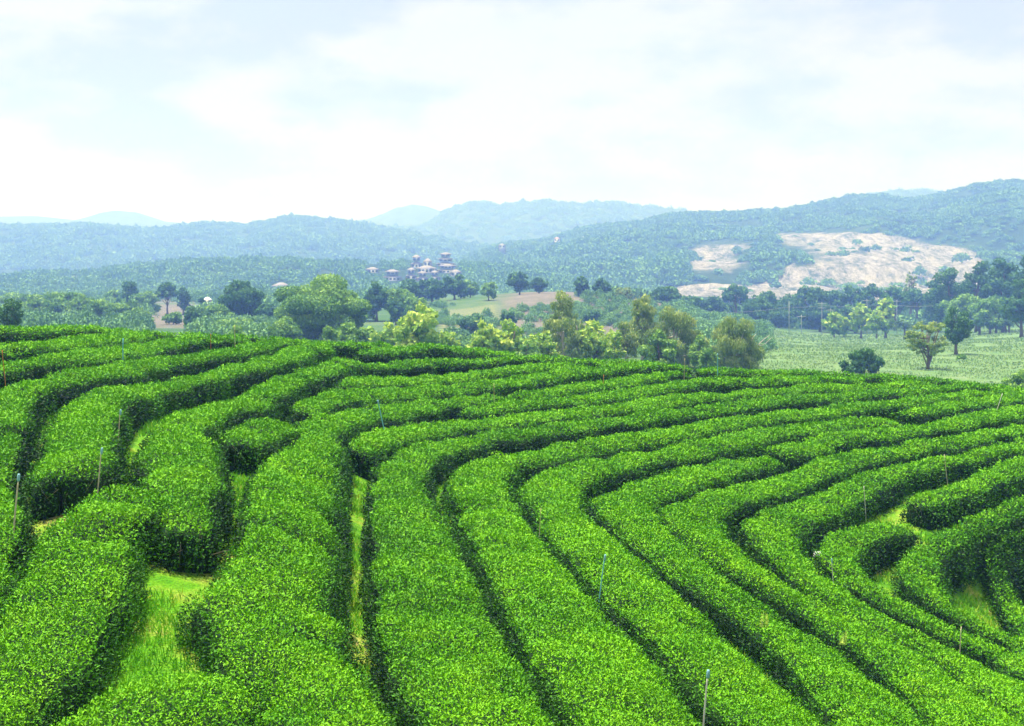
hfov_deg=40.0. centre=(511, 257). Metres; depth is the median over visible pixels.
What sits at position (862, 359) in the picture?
bush
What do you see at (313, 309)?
tree
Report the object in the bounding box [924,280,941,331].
tree
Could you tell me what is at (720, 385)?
tea hedge
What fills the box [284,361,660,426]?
tea hedge
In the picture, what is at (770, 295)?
tree
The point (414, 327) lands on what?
tree
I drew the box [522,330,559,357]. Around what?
bush
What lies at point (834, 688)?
tea hedge
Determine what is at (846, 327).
tree
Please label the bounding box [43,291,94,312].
tree
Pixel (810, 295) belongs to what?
tree
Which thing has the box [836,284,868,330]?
tree
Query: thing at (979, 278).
tree
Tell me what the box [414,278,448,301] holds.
tree
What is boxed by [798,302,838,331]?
tree
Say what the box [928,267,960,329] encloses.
tree
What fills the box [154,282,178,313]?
tree
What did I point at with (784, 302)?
tree
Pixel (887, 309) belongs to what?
tree
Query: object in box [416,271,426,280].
pavilion
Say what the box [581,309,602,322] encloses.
bush
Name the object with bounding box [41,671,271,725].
tea hedge
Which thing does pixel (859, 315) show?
tree
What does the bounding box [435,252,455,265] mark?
pavilion
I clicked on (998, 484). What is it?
tea hedge
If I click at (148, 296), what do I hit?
tree
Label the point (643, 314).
tree
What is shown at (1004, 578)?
tea hedge
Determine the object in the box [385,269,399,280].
pavilion
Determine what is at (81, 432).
tea hedge
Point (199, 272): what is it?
forest
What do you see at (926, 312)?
tree
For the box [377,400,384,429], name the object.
stake
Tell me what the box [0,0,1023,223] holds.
sky
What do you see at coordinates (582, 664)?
tea hedge
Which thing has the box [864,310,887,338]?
tree
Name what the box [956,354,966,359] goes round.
bush
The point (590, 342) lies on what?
tree
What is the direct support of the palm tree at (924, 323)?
on the valley floor
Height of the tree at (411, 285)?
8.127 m
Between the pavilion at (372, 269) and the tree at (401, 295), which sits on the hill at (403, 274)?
the pavilion at (372, 269)
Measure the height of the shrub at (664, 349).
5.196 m
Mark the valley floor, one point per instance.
(479, 303)
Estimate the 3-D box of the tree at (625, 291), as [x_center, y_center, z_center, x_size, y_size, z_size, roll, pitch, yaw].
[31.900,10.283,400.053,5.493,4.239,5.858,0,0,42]
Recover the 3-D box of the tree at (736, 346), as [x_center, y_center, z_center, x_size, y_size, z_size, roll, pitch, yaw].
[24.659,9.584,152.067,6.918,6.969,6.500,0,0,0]
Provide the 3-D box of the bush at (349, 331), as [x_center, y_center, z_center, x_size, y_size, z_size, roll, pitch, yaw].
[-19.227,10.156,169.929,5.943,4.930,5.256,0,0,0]
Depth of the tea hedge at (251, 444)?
26.53 m
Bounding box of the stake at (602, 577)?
[598,554,605,607]
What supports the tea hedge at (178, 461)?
on the ground at (156, 578)
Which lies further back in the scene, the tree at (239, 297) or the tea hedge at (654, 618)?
the tree at (239, 297)
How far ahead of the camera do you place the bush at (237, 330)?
129.58 m
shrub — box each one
[312,325,345,341]
[357,326,374,340]
[368,321,396,345]
[444,332,460,347]
[512,340,541,357]
[597,328,626,360]
[637,329,677,364]
[695,346,719,369]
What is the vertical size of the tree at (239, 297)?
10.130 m
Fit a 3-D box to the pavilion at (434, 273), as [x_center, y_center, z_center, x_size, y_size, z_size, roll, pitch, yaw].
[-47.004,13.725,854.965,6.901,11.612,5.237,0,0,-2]
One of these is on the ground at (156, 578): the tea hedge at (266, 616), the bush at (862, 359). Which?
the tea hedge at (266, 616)
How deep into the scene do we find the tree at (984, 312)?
387.63 m
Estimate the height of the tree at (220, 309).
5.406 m
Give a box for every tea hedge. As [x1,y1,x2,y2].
[0,323,236,345]
[0,329,156,365]
[0,333,251,390]
[0,339,290,567]
[0,483,182,725]
[0,485,39,628]
[19,340,337,523]
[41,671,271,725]
[124,354,549,576]
[174,370,693,725]
[211,417,307,476]
[219,333,395,359]
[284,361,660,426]
[335,360,583,390]
[346,379,937,481]
[353,342,521,363]
[356,381,989,725]
[439,388,1023,725]
[456,372,868,421]
[510,415,902,725]
[535,354,693,376]
[583,455,931,725]
[657,423,1023,725]
[693,366,1023,391]
[733,435,1023,724]
[761,404,1023,473]
[810,519,1023,685]
[890,494,1023,658]
[893,391,1023,428]
[899,454,1023,531]
[978,528,1023,642]
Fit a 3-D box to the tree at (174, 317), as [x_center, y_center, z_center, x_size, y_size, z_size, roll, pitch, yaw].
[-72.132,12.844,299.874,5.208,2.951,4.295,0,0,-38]
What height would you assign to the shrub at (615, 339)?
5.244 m
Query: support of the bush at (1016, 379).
on the valley floor
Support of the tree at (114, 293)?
on the valley floor
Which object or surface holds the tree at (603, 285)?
on the valley floor
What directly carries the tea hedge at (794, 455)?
on the ground at (156, 578)
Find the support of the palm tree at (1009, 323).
on the valley floor
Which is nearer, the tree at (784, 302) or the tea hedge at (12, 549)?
the tea hedge at (12, 549)
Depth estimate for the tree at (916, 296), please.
520.23 m
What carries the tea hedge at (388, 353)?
on the ground at (156, 578)
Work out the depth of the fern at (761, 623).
22.51 m
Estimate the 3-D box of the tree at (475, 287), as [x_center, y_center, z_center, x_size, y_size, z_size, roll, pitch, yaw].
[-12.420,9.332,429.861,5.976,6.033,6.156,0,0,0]
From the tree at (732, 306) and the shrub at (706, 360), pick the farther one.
the tree at (732, 306)
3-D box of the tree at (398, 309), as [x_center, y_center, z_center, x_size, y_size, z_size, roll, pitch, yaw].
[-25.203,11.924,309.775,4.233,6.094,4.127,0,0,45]
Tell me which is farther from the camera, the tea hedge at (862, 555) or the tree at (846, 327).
the tree at (846, 327)
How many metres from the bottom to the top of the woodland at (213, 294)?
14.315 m
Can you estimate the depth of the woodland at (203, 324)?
231.07 m
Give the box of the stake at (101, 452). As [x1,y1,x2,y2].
[97,448,102,492]
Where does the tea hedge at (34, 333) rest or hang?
on the ground at (156, 578)
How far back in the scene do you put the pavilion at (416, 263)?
970.47 m
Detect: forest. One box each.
[0,212,492,270]
[0,252,656,294]
[388,187,942,242]
[435,178,1023,303]
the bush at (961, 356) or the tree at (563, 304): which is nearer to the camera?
the tree at (563, 304)
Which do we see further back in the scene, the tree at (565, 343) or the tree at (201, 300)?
the tree at (201, 300)
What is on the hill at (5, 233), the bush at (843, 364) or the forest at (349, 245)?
the forest at (349, 245)
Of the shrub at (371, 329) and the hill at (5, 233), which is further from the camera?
the hill at (5, 233)
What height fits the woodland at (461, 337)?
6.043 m
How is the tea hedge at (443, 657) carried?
on the ground at (156, 578)
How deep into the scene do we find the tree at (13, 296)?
416.31 m
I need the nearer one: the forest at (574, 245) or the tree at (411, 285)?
the tree at (411, 285)
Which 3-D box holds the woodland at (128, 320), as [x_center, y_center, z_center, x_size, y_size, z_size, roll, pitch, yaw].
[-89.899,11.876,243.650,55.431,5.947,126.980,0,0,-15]
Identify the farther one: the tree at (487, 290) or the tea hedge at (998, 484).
the tree at (487, 290)
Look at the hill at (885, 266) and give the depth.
1129.15 m
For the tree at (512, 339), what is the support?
on the valley floor
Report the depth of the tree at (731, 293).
497.04 m
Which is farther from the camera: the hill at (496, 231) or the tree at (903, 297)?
the hill at (496, 231)
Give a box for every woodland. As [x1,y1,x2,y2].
[0,285,293,317]
[0,305,155,331]
[182,312,278,339]
[253,283,439,319]
[319,322,638,357]
[429,289,693,332]
[607,285,708,311]
[666,300,778,351]
[683,295,1023,329]
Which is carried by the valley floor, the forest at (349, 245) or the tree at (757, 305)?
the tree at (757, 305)
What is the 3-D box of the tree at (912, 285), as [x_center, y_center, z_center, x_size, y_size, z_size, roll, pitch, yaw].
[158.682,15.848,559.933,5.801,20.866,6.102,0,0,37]
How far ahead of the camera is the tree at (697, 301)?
467.44 m
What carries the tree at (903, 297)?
on the valley floor
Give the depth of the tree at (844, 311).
469.28 m
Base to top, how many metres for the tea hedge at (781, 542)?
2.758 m
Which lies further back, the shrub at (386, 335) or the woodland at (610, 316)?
the woodland at (610, 316)
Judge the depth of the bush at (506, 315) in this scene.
299.59 m
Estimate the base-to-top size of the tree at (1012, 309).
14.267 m
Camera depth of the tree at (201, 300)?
379.61 m
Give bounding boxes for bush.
[228,324,245,337]
[266,315,302,338]
[335,321,374,344]
[455,312,485,335]
[499,311,518,325]
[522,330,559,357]
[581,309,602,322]
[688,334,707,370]
[838,360,848,371]
[845,347,884,373]
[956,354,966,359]
[1001,369,1023,389]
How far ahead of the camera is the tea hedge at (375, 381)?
49.62 m
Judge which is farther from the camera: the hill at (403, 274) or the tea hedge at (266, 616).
the hill at (403, 274)
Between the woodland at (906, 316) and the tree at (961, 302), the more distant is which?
the woodland at (906, 316)
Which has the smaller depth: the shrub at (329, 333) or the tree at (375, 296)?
the shrub at (329, 333)
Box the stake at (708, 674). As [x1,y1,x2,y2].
[703,669,709,725]
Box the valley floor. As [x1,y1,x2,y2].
[152,292,1023,384]
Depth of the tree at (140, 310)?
289.54 m
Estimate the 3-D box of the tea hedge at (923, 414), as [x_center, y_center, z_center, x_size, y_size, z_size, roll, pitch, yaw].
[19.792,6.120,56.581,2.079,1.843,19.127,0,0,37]
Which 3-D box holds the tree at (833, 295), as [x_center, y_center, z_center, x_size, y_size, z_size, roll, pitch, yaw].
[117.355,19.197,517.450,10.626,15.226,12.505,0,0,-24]
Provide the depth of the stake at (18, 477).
18.19 m
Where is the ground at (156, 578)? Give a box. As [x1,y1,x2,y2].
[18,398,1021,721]
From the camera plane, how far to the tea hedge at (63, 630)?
15.77 m
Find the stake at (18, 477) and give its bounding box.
[13,474,19,536]
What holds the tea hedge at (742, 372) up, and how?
on the ground at (156, 578)
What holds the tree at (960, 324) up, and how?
on the valley floor
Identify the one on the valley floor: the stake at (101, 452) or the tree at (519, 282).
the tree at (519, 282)
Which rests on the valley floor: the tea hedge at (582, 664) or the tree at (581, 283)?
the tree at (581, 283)
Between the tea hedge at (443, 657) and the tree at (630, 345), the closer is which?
the tea hedge at (443, 657)
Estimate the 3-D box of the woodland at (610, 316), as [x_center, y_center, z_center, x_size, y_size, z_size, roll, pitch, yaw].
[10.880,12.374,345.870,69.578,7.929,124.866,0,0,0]
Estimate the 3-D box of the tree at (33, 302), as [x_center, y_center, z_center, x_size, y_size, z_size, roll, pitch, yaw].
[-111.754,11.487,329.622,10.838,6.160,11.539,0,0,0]
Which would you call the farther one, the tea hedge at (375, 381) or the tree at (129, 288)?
the tree at (129, 288)
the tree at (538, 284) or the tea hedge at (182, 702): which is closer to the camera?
the tea hedge at (182, 702)
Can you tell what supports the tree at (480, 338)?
on the valley floor
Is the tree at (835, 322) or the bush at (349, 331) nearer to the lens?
the bush at (349, 331)
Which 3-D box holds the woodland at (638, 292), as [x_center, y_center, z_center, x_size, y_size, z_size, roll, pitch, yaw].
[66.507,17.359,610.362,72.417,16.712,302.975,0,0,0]
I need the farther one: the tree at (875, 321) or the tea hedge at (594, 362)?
the tree at (875, 321)
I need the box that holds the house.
[499,244,505,252]
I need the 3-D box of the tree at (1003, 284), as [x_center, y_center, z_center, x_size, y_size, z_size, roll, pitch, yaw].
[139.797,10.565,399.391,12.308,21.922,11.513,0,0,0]
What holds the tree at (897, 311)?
on the valley floor
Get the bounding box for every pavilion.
[272,282,287,287]
[365,267,379,272]
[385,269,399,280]
[406,268,416,278]
[411,255,421,267]
[415,265,437,272]
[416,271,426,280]
[423,258,431,265]
[430,271,439,279]
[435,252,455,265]
[438,264,455,272]
[450,269,460,275]
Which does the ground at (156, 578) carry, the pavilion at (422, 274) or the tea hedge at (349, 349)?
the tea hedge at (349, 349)
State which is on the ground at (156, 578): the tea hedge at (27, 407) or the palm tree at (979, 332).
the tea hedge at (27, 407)
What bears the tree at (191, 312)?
on the valley floor
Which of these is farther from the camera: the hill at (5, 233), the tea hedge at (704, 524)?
the hill at (5, 233)
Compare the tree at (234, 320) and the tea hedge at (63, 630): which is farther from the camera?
the tree at (234, 320)
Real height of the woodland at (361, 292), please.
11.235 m
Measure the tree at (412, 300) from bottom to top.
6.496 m
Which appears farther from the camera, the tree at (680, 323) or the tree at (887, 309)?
the tree at (887, 309)
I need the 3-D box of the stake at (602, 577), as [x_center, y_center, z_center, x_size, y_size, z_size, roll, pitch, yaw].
[1.357,5.135,21.610,0.185,1.152,0.035,0,0,0]
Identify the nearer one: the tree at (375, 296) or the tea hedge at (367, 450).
the tea hedge at (367, 450)
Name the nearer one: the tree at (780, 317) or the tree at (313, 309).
the tree at (313, 309)
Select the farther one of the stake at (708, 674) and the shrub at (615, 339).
the shrub at (615, 339)
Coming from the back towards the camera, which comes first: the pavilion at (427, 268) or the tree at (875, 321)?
the pavilion at (427, 268)
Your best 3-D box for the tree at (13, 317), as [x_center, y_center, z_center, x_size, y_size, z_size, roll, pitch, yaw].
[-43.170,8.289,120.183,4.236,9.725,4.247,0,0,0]
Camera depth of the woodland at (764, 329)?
338.59 m
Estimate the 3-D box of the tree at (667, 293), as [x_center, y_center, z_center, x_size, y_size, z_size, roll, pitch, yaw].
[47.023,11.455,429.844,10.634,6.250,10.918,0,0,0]
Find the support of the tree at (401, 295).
on the valley floor
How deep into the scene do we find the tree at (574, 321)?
159.86 m
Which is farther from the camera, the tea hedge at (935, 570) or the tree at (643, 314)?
the tree at (643, 314)
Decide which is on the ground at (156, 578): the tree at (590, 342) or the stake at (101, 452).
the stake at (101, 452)
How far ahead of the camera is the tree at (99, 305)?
297.93 m
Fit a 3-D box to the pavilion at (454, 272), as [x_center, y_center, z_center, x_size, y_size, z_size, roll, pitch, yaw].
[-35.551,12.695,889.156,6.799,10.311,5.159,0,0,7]
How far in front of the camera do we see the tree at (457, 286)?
423.33 m
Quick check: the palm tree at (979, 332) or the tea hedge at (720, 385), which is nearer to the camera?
the tea hedge at (720, 385)
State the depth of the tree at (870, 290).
505.84 m
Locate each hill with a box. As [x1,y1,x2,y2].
[0,204,439,226]
[0,219,452,273]
[39,263,805,300]
[415,194,905,244]
[504,181,1023,306]
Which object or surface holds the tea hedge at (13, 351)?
on the ground at (156, 578)
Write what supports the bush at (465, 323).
on the valley floor
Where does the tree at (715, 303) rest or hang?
on the valley floor
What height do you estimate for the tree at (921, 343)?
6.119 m
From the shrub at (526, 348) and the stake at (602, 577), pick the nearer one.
the stake at (602, 577)
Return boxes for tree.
[0,291,27,303]
[0,298,23,328]
[14,294,49,313]
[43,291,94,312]
[90,299,129,318]
[101,289,119,300]
[114,281,138,303]
[122,306,154,321]
[131,290,161,312]
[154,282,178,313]
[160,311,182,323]
[176,286,192,314]
[183,305,210,323]
[198,297,205,305]
[202,304,235,317]
[212,317,256,328]
[216,279,264,315]
[253,302,275,317]
[273,272,371,340]
[363,280,392,321]
[383,287,418,319]
[387,299,405,324]
[393,300,452,346]
[400,278,426,298]
[403,294,428,315]
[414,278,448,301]
[443,273,470,299]
[463,278,479,297]
[465,317,502,350]
[479,281,497,300]
[488,318,533,353]
[505,271,530,294]
[528,277,549,292]
[542,289,573,354]
[549,316,581,360]
[565,313,586,357]
[573,276,589,295]
[575,319,615,360]
[591,278,612,293]
[614,287,634,297]
[614,321,639,360]
[625,293,659,359]
[642,305,710,366]
[648,285,681,302]
[672,296,708,308]
[700,295,727,311]
[708,314,770,370]
[721,283,749,312]
[723,302,740,313]
[740,297,773,320]
[751,290,777,304]
[767,307,797,327]
[774,293,805,326]
[792,285,829,329]
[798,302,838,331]
[821,311,845,337]
[826,289,847,309]
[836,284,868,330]
[838,303,865,332]
[840,316,851,336]
[848,302,871,337]
[861,283,884,310]
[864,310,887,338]
[876,296,896,337]
[878,287,910,329]
[889,284,906,314]
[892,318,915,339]
[903,271,917,314]
[904,320,948,368]
[907,288,925,317]
[914,320,929,334]
[921,299,935,321]
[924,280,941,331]
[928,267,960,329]
[939,293,981,330]
[942,306,974,353]
[955,260,992,331]
[967,297,1007,334]
[971,319,987,333]
[980,257,1021,332]
[997,278,1023,337]
[999,319,1019,332]
[1010,254,1023,291]
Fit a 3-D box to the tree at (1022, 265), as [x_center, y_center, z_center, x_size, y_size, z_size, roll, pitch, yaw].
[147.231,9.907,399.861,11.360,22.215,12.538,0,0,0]
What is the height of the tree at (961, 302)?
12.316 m
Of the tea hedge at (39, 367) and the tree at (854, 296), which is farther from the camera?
the tree at (854, 296)
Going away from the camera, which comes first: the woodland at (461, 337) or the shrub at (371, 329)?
the shrub at (371, 329)
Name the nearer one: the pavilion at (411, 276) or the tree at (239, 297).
the tree at (239, 297)
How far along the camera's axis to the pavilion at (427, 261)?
988.16 m
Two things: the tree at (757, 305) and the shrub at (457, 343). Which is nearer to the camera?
the shrub at (457, 343)
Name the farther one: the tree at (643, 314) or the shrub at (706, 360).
the tree at (643, 314)
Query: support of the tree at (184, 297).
on the valley floor
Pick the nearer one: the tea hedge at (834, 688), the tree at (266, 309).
the tea hedge at (834, 688)
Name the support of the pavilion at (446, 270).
on the hill at (403, 274)
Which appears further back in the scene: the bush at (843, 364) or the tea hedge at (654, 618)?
the bush at (843, 364)
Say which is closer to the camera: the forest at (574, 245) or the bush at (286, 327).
the bush at (286, 327)
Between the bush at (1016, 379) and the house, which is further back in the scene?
the house
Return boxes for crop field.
[758,328,1023,385]
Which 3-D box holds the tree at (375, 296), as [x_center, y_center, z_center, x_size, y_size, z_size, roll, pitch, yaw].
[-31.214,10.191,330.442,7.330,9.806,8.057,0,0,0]
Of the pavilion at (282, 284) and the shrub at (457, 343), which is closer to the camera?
the shrub at (457, 343)
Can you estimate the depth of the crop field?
230.91 m
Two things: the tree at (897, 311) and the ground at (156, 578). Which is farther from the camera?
the tree at (897, 311)

